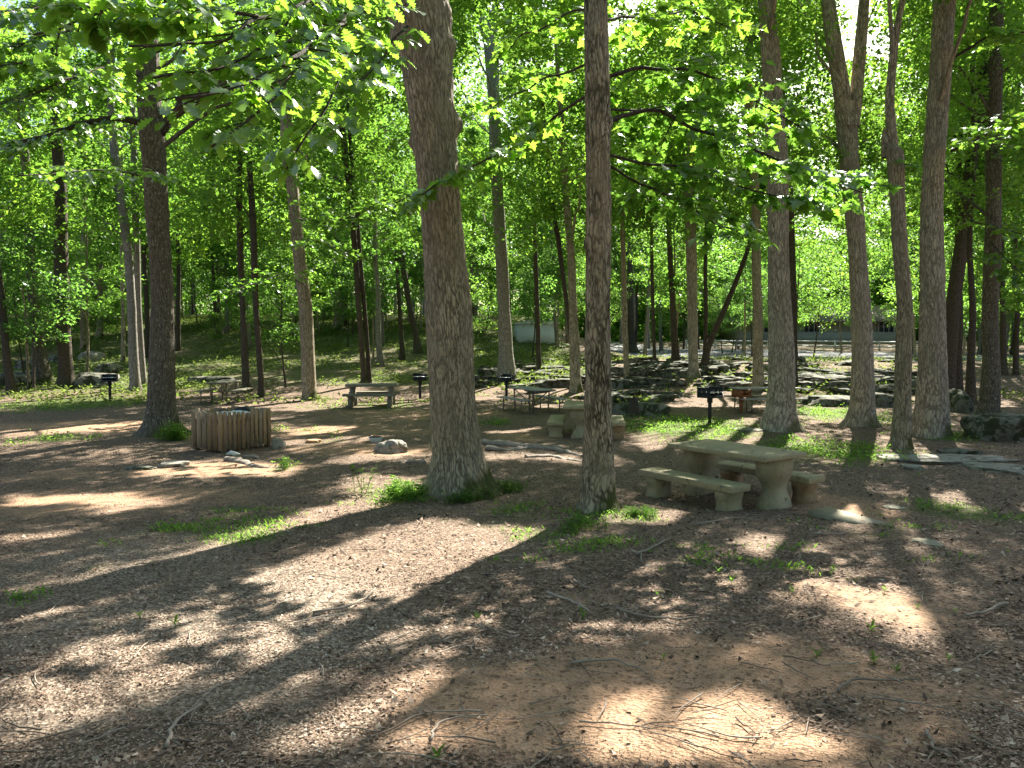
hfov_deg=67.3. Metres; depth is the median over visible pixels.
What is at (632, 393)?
ledge rock
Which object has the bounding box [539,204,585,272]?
woodland tree
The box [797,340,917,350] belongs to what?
rail fence
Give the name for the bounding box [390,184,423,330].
young tree
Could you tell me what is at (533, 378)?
ledge rock
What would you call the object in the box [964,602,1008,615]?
fallen stick
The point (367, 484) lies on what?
weed clump
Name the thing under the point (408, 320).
woodland tree
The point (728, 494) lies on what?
concrete bench
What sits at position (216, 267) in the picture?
young tree
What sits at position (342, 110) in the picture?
tree
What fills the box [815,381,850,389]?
ledge rock
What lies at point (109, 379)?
pedestal grill
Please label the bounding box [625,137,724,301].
young tree
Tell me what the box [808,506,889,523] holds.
paving slab
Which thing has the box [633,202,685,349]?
woodland tree
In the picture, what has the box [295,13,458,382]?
tree
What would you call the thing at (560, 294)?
young tree
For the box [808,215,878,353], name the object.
young tree
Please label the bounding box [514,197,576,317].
young tree
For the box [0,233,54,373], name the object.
young tree
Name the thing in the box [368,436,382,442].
tub
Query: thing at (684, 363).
ledge rock
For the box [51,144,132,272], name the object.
woodland tree
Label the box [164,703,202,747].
fallen stick
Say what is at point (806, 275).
young tree
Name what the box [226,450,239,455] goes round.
rock
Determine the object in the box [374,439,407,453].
rock
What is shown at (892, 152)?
scarred tree
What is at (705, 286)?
tree
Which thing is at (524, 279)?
young tree
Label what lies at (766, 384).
ledge rock
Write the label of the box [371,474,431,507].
weed clump
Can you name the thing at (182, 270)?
young tree
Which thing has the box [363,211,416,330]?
young tree
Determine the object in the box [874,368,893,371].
ledge rock
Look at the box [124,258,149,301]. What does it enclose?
young tree
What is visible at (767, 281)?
young tree
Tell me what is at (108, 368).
boulder
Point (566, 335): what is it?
woodland tree
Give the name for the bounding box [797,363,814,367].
ledge rock
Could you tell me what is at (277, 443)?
rock
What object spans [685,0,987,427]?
hickory tree
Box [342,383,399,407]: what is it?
timber table
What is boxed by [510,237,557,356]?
young tree
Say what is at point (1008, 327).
woodland tree
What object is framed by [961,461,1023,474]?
rock ledge
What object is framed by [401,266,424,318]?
young tree
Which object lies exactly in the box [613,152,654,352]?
tree
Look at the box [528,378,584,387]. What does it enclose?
ledge rock
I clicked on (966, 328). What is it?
young tree
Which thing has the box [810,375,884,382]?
rock
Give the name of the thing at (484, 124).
woodland tree
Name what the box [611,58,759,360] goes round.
tree
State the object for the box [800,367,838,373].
ledge rock
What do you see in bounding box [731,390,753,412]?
pedestal grill
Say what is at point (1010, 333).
bush
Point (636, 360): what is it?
ledge rock
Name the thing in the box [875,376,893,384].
ledge rock
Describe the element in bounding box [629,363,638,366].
ledge rock
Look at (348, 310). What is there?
young tree
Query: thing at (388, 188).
woodland tree
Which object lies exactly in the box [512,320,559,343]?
shed
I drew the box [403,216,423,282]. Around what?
young tree
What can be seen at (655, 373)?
ledge rock
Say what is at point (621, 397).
ledge rock
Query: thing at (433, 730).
fallen stick
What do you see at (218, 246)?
woodland tree
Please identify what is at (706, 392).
pedestal grill
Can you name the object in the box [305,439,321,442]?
rock
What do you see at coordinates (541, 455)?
surface root
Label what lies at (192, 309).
woodland tree
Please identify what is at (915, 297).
young tree
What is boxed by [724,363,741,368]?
ledge rock
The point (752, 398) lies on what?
pipe frame table
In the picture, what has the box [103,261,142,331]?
young tree
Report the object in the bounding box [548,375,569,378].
ledge rock
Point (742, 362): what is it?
ledge rock
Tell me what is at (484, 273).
young tree
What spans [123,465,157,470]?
rock
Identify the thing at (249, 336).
woodland tree
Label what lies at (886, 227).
woodland tree
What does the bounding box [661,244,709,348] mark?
woodland tree
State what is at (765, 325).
young tree
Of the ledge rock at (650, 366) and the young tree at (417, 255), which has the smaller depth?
the ledge rock at (650, 366)
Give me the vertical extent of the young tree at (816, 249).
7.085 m
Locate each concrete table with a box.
[563,401,583,437]
[668,439,806,509]
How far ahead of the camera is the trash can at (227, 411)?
16.09 m
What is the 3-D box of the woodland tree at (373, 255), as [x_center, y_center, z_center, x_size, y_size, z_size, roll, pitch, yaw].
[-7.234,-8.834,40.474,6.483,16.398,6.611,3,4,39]
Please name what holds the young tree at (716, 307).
on the forest floor
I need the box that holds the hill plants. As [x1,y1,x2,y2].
[0,314,1023,405]
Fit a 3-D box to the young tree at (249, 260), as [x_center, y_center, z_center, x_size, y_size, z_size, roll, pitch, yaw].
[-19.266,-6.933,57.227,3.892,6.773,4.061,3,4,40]
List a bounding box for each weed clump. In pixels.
[276,457,290,470]
[350,461,377,494]
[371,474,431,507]
[431,486,495,503]
[496,477,528,492]
[557,514,611,533]
[613,504,659,517]
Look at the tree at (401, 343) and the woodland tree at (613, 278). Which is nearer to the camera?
the tree at (401, 343)
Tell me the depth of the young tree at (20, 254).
61.27 m
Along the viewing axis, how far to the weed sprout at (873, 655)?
4.45 m
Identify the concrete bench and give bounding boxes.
[547,415,565,436]
[612,415,624,438]
[638,467,749,511]
[715,460,824,503]
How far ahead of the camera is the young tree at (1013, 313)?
44.57 m
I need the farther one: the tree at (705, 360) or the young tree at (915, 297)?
the young tree at (915, 297)
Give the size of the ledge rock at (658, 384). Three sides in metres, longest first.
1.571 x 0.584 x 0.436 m
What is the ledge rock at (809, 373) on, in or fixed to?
on the forest floor
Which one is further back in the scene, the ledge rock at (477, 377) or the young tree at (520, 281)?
the young tree at (520, 281)
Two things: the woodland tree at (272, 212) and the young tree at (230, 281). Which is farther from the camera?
the woodland tree at (272, 212)
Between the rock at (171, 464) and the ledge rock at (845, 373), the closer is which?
the rock at (171, 464)
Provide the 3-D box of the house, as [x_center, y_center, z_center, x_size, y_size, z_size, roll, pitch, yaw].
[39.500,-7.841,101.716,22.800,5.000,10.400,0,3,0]
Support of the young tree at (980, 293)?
on the forest floor
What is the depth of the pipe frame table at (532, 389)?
24.41 m
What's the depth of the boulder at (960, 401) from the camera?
24.37 m
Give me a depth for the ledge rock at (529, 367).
37.83 m
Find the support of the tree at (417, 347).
on the forest floor
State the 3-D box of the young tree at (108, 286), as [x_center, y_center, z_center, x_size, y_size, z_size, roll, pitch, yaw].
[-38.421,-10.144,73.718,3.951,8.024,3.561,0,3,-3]
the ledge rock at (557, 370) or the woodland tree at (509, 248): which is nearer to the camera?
the ledge rock at (557, 370)
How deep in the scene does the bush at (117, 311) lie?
55.38 m
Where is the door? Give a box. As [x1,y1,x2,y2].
[525,326,535,342]
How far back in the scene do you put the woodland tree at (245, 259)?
59.45 m
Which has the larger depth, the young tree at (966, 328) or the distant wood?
the distant wood
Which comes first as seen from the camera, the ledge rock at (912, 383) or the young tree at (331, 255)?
the ledge rock at (912, 383)
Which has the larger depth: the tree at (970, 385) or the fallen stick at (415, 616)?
the tree at (970, 385)
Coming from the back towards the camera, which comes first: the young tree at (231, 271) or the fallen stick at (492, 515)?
the young tree at (231, 271)
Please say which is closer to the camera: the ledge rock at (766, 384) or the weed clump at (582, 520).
the weed clump at (582, 520)
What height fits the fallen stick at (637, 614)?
0.048 m
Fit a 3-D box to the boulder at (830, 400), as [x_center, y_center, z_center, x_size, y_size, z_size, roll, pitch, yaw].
[11.046,0.871,27.031,2.215,0.967,1.844,0,3,0]
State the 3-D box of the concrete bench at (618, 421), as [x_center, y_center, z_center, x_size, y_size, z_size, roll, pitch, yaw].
[2.500,1.074,18.544,0.390,0.482,1.720,0,3,6]
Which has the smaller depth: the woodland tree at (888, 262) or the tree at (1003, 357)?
the tree at (1003, 357)
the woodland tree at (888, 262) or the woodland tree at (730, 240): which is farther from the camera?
the woodland tree at (730, 240)
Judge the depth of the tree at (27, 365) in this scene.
32.39 m
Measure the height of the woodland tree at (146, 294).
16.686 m
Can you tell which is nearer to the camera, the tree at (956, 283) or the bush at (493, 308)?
the tree at (956, 283)
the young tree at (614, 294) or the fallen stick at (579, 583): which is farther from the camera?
the young tree at (614, 294)
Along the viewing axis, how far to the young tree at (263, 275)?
67.98 m
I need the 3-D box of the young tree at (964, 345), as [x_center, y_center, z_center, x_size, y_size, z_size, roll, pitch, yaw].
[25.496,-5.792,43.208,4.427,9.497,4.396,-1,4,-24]
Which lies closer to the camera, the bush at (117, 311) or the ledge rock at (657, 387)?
the ledge rock at (657, 387)
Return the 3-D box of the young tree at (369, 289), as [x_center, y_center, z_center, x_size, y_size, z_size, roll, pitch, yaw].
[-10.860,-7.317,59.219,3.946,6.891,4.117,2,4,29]
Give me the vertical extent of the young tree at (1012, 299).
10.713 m
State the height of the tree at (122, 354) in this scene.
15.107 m
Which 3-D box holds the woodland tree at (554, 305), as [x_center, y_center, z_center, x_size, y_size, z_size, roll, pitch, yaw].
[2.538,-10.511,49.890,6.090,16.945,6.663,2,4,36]
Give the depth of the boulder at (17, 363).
39.32 m
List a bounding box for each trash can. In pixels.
[212,408,236,449]
[231,406,250,447]
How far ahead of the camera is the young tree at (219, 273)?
61.51 m
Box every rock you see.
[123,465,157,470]
[157,460,189,467]
[226,450,239,455]
[270,438,285,448]
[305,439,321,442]
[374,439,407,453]
[474,375,497,380]
[475,368,496,375]
[475,380,499,386]
[495,379,521,384]
[508,384,526,386]
[515,363,524,368]
[516,368,558,374]
[520,365,550,369]
[521,377,543,380]
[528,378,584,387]
[531,358,554,361]
[542,365,567,368]
[542,368,583,372]
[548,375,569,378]
[572,391,625,398]
[611,357,659,363]
[611,366,654,375]
[611,372,623,375]
[611,378,646,388]
[611,394,639,402]
[620,390,646,396]
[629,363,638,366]
[629,371,638,375]
[631,376,686,385]
[633,385,649,387]
[635,363,672,368]
[635,391,682,396]
[638,361,658,364]
[638,394,677,401]
[645,369,705,377]
[647,383,669,388]
[649,386,670,389]
[657,359,725,367]
[657,364,682,368]
[658,369,704,378]
[666,367,702,370]
[692,382,708,386]
[697,376,745,382]
[699,365,731,374]
[699,384,726,389]
[708,381,749,389]
[713,381,751,386]
[718,372,767,376]
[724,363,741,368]
[726,361,752,363]
[729,356,749,360]
[729,365,737,370]
[729,428,766,431]
[732,372,751,379]
[745,363,767,371]
[764,356,805,362]
[765,382,813,391]
[795,388,810,392]
[796,381,817,389]
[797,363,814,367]
[798,372,823,374]
[798,374,850,381]
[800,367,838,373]
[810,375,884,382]
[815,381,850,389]
[826,387,849,394]
[827,371,850,375]
[835,360,851,365]
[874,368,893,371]
[874,370,916,375]
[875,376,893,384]
[875,384,893,393]
[879,359,914,362]
[882,505,904,509]
[885,376,916,386]
[889,389,915,394]
[900,464,925,469]
[910,538,943,546]
[936,448,982,454]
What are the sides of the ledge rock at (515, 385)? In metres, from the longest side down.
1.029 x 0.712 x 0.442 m
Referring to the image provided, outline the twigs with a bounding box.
[0,430,1023,767]
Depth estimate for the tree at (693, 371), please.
32.47 m
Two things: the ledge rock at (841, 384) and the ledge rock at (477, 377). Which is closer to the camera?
the ledge rock at (841, 384)
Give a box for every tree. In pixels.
[0,0,497,437]
[0,25,80,394]
[0,30,138,387]
[0,31,108,384]
[0,57,77,334]
[0,104,48,296]
[0,194,39,317]
[0,217,93,391]
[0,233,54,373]
[1,230,19,300]
[3,196,48,320]
[4,238,49,307]
[11,203,70,326]
[14,140,111,267]
[20,221,98,354]
[21,287,30,389]
[25,17,204,391]
[29,0,525,499]
[35,130,133,350]
[35,152,146,371]
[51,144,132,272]
[64,21,270,387]
[69,135,128,321]
[70,239,95,325]
[79,82,196,357]
[83,88,148,362]
[90,262,119,313]
[95,136,200,339]
[103,242,125,293]
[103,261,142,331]
[107,218,125,291]
[113,118,289,350]
[115,0,336,397]
[123,133,200,326]
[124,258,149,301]
[141,221,195,320]
[141,265,175,318]
[147,230,196,301]
[165,0,474,400]
[168,16,324,391]
[169,102,253,337]
[170,104,277,333]
[173,210,209,316]
[173,244,204,314]
[175,252,211,323]
[176,52,287,349]
[181,191,250,336]
[193,216,258,292]
[203,243,272,323]
[205,218,249,322]
[209,198,270,327]
[229,247,277,306]
[234,228,318,387]
[242,181,275,278]
[244,162,282,275]
[248,240,275,318]
[256,154,415,329]
[258,198,322,335]
[258,237,291,302]
[266,206,341,312]
[270,99,338,314]
[273,75,487,359]
[275,3,408,382]
[276,249,324,322]
[287,224,341,331]
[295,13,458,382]
[307,161,363,318]
[308,227,331,317]
[309,245,343,322]
[310,165,347,322]
[313,75,421,365]
[317,176,369,325]
[318,129,531,353]
[320,226,386,334]
[322,256,363,346]
[336,199,410,360]
[341,114,413,260]
[344,260,394,324]
[349,143,418,346]
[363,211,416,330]
[380,138,420,323]
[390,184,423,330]
[395,0,903,513]
[401,156,419,250]
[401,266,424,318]
[402,250,423,314]
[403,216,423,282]
[453,3,559,379]
[453,66,613,369]
[454,0,687,392]
[455,96,490,268]
[457,0,848,432]
[457,119,515,317]
[457,124,513,297]
[461,160,492,322]
[462,217,492,285]
[462,222,512,331]
[467,245,516,329]
[469,193,529,294]
[474,266,496,314]
[476,182,538,315]
[480,11,620,335]
[504,98,585,347]
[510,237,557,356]
[510,247,544,318]
[511,223,544,319]
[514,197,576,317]
[523,91,585,343]
[523,193,585,347]
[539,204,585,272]
[543,235,585,314]
[543,262,585,315]
[546,24,696,377]
[561,240,584,306]
[577,179,632,278]
[580,255,631,324]
[611,45,703,359]
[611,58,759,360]
[611,199,665,345]
[611,210,654,324]
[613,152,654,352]
[613,172,685,355]
[619,1,765,377]
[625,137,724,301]
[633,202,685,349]
[634,187,732,325]
[644,286,682,351]
[653,39,848,348]
[661,0,863,390]
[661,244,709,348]
[672,210,728,348]
[673,58,816,365]
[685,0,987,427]
[699,0,885,385]
[699,287,739,353]
[701,190,767,355]
[711,244,766,350]
[712,265,752,352]
[716,217,764,348]
[719,216,767,350]
[720,246,767,356]
[761,239,811,319]
[762,280,767,344]
[795,220,843,355]
[796,0,1023,438]
[796,241,849,358]
[796,248,823,322]
[797,271,821,329]
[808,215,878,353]
[809,16,1023,375]
[825,0,1023,414]
[838,263,876,326]
[856,0,1023,404]
[858,1,1023,390]
[864,141,921,267]
[865,0,1023,389]
[865,138,946,279]
[869,188,950,357]
[872,212,966,357]
[879,248,919,353]
[879,279,917,328]
[881,0,922,449]
[909,256,945,324]
[918,225,984,336]
[944,210,1021,352]
[944,211,1023,361]
[945,218,1010,356]
[945,221,1019,353]
[946,61,1023,374]
[949,201,1023,354]
[973,141,1023,313]
[973,162,1023,354]
[974,237,1023,327]
[980,76,1023,343]
[1009,277,1023,353]
[1013,248,1023,321]
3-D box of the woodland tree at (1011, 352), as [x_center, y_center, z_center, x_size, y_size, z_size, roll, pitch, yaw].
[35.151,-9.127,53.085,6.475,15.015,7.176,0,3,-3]
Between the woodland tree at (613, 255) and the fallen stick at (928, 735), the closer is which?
the fallen stick at (928, 735)
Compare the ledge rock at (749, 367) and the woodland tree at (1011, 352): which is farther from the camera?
the woodland tree at (1011, 352)
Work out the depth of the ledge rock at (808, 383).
30.29 m
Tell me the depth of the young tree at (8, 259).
49.76 m
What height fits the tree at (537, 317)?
15.980 m
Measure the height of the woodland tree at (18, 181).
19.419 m
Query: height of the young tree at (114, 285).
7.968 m
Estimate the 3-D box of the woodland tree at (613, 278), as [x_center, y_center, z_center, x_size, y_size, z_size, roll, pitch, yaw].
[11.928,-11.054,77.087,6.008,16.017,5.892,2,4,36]
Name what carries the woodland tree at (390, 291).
on the forest floor
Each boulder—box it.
[0,371,38,387]
[14,359,31,369]
[48,355,57,361]
[73,372,122,387]
[78,351,106,361]
[93,363,123,373]
[187,376,236,383]
[797,395,849,406]
[875,392,893,406]
[949,389,973,413]
[959,412,1023,440]
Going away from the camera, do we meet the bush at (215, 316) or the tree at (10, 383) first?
the tree at (10, 383)
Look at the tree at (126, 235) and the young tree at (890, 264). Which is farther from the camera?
the young tree at (890, 264)
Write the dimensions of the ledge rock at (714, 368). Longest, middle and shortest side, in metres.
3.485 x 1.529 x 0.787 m
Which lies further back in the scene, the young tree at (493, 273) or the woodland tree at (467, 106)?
the woodland tree at (467, 106)
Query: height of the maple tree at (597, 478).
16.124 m
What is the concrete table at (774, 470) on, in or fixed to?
on the forest floor
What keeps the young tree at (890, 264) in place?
on the forest floor
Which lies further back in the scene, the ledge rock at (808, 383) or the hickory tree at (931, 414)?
the ledge rock at (808, 383)
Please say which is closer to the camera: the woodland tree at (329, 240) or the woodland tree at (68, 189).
the woodland tree at (68, 189)
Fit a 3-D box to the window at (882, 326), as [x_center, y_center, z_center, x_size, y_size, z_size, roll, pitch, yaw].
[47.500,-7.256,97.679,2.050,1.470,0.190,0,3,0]
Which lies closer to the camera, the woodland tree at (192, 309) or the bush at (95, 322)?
the bush at (95, 322)
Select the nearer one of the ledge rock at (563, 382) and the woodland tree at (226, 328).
the ledge rock at (563, 382)
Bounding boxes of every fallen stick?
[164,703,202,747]
[312,588,375,613]
[390,597,445,620]
[429,716,475,741]
[473,515,512,516]
[546,591,589,611]
[571,658,648,674]
[573,579,587,588]
[615,606,699,625]
[635,538,670,560]
[695,517,760,524]
[812,530,855,534]
[837,678,919,691]
[924,729,951,758]
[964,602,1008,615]
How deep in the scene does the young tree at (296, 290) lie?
59.02 m
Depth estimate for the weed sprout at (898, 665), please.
4.29 m
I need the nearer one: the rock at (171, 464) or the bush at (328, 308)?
the rock at (171, 464)
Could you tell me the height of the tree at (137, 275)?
16.434 m
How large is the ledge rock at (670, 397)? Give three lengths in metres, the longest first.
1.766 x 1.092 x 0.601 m
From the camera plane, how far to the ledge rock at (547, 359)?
42.43 m
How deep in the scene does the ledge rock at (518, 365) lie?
40.23 m
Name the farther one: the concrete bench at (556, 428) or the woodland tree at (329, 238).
the woodland tree at (329, 238)
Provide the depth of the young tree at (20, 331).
31.91 m
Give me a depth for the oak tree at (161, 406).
18.18 m
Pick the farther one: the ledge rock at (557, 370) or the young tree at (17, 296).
the young tree at (17, 296)
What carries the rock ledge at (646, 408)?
on the forest floor
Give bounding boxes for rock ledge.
[612,402,670,416]
[875,454,1020,465]
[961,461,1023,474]
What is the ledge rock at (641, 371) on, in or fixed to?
on the forest floor
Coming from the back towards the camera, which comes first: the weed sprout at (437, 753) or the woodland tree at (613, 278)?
the woodland tree at (613, 278)
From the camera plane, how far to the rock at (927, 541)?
8.10 m
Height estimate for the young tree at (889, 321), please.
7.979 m
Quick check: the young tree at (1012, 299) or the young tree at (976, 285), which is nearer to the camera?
the young tree at (1012, 299)
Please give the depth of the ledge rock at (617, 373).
33.86 m
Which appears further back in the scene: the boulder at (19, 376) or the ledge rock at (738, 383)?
the boulder at (19, 376)
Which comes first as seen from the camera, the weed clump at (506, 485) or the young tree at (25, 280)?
the weed clump at (506, 485)
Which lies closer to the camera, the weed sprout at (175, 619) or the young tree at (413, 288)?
the weed sprout at (175, 619)
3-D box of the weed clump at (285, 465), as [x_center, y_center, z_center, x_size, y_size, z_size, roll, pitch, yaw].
[-3.992,1.398,13.619,0.289,0.266,0.531,-2,4,-33]
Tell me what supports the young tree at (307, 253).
on the forest floor
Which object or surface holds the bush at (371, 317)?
on the forest floor
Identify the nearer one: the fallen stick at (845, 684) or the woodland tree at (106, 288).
the fallen stick at (845, 684)
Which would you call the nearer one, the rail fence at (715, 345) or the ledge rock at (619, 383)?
the ledge rock at (619, 383)
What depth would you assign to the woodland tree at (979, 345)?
52.92 m
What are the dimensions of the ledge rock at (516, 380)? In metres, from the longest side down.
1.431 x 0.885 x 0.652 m
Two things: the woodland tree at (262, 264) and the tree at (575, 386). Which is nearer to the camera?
the tree at (575, 386)
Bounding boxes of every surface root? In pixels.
[223,456,278,467]
[244,455,261,459]
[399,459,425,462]
[481,438,581,456]
[485,445,562,450]
[524,454,581,461]
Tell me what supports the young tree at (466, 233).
on the forest floor
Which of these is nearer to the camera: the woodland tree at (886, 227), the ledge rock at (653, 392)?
the ledge rock at (653, 392)
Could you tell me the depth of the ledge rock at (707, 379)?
31.33 m
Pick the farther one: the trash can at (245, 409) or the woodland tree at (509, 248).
the woodland tree at (509, 248)
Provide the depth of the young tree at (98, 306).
36.52 m
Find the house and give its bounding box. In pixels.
[714,306,917,340]
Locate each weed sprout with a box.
[167,614,180,624]
[430,743,445,759]
[579,606,587,616]
[809,646,822,657]
[865,619,877,630]
[866,650,880,664]
[890,663,901,672]
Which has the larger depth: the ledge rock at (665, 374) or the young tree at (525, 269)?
the young tree at (525, 269)
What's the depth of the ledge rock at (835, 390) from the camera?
29.25 m
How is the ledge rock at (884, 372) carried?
on the forest floor
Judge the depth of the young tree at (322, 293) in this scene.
57.21 m
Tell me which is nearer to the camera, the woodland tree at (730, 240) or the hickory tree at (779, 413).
the hickory tree at (779, 413)
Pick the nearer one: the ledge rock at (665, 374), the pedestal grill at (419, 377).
the pedestal grill at (419, 377)
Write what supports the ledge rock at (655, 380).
on the forest floor
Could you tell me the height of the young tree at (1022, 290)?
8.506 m
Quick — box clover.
[2,478,1023,605]
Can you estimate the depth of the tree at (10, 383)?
31.13 m
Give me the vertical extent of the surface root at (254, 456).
0.078 m
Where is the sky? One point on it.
(849, 4)
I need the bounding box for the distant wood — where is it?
[0,0,1023,348]
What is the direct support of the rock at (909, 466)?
on the forest floor
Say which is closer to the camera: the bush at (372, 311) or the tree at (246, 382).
the tree at (246, 382)
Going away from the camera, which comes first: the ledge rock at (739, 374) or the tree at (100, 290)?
the ledge rock at (739, 374)
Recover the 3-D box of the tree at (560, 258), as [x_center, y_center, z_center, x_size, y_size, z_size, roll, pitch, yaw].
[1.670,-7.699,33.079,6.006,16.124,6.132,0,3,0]
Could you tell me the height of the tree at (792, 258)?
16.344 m
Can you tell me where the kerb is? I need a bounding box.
[804,356,1022,360]
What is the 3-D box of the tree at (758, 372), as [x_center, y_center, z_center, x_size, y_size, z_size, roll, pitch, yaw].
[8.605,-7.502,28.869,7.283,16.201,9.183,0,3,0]
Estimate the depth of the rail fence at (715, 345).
81.66 m
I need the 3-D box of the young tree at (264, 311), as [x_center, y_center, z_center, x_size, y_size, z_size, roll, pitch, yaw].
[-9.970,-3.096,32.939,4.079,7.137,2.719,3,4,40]
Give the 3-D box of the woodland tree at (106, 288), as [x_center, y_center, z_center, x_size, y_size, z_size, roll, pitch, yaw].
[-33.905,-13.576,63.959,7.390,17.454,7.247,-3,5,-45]
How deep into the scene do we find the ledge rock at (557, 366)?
38.00 m
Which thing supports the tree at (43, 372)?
on the forest floor
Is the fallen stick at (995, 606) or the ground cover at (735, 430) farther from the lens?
the ground cover at (735, 430)
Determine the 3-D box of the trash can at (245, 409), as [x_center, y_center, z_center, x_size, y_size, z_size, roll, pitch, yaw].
[-5.832,0.915,16.573,0.570,0.865,0.570,0,3,0]
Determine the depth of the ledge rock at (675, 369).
33.37 m
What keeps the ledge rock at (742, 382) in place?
on the forest floor
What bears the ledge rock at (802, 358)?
on the forest floor
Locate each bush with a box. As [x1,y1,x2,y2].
[73,312,117,346]
[88,294,113,320]
[96,299,126,333]
[204,312,227,340]
[223,291,252,329]
[318,304,342,334]
[356,294,386,326]
[362,292,386,322]
[486,293,512,319]
[510,293,533,325]
[999,323,1013,354]
[1007,324,1023,347]
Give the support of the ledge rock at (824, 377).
on the forest floor
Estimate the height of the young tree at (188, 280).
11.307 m
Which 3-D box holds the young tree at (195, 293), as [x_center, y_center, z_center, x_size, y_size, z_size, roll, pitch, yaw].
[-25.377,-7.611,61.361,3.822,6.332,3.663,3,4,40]
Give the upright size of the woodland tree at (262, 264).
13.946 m
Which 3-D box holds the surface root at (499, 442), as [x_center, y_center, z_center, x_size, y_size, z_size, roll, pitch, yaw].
[0.442,1.333,16.165,2.858,0.188,0.468,3,4,40]
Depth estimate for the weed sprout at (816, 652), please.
4.54 m
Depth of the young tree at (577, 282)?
59.92 m
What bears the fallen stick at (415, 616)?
on the forest floor
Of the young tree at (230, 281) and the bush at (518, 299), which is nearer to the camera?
the young tree at (230, 281)
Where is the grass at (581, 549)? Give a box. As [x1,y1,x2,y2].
[2,403,1023,606]
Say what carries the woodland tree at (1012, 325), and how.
on the forest floor
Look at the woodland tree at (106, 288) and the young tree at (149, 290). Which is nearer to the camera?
the young tree at (149, 290)
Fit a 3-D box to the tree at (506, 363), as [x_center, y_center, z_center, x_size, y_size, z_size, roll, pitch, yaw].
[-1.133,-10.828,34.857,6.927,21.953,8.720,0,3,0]
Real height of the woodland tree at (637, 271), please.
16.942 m
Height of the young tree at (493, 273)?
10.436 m
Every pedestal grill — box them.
[100,374,117,400]
[413,373,426,398]
[498,374,514,400]
[697,387,724,422]
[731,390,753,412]
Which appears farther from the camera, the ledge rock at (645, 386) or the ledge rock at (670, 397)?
the ledge rock at (645, 386)
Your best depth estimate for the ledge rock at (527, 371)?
37.20 m
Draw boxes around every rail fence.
[686,340,767,348]
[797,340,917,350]
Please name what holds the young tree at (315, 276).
on the forest floor
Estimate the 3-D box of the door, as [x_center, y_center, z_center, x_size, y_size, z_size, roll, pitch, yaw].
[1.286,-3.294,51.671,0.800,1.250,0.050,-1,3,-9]
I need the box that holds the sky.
[0,0,1023,337]
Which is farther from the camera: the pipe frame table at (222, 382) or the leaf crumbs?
the pipe frame table at (222, 382)
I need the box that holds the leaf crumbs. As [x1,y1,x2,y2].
[554,400,798,478]
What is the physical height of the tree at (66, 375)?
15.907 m
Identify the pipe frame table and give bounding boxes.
[194,380,251,402]
[496,386,567,413]
[724,387,807,412]
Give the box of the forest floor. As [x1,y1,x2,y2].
[0,314,1023,767]
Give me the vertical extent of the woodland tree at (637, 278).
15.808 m
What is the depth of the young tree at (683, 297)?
40.06 m
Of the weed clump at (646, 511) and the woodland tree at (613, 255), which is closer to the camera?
the weed clump at (646, 511)
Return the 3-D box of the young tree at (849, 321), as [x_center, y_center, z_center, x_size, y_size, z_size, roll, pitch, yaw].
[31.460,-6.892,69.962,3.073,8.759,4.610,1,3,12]
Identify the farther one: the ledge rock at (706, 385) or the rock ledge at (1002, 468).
the ledge rock at (706, 385)
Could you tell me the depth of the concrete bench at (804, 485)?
10.97 m
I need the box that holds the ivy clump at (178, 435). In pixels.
[155,419,190,440]
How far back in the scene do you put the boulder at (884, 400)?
26.25 m
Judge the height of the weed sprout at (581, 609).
0.080 m
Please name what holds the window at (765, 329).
in the house
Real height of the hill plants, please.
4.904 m
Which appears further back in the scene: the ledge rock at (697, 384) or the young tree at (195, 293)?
the young tree at (195, 293)
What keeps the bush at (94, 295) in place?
on the forest floor
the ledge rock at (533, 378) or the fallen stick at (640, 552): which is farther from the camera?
the ledge rock at (533, 378)
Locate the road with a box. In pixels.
[610,341,1023,357]
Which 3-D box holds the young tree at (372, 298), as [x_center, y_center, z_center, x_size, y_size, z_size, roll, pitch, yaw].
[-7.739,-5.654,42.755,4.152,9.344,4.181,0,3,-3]
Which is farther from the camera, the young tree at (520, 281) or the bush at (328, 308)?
the young tree at (520, 281)
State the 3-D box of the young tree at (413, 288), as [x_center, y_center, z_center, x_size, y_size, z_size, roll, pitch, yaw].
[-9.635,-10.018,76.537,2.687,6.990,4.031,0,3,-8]
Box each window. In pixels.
[763,322,767,331]
[803,322,819,331]
[878,322,894,331]
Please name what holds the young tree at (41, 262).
on the forest floor
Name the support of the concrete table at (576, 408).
on the forest floor
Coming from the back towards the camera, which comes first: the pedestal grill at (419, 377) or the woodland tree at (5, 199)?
the woodland tree at (5, 199)
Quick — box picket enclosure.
[191,405,270,452]
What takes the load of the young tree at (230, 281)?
on the forest floor
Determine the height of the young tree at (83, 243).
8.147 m
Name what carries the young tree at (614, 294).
on the forest floor
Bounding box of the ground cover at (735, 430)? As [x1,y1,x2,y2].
[0,400,990,473]
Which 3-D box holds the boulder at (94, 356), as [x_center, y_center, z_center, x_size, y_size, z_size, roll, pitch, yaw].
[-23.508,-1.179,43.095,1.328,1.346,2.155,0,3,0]
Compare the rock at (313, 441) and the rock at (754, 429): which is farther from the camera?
the rock at (754, 429)
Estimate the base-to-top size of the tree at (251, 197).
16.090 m
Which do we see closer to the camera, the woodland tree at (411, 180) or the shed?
the shed
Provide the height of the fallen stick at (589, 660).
0.033 m
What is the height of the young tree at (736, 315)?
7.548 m

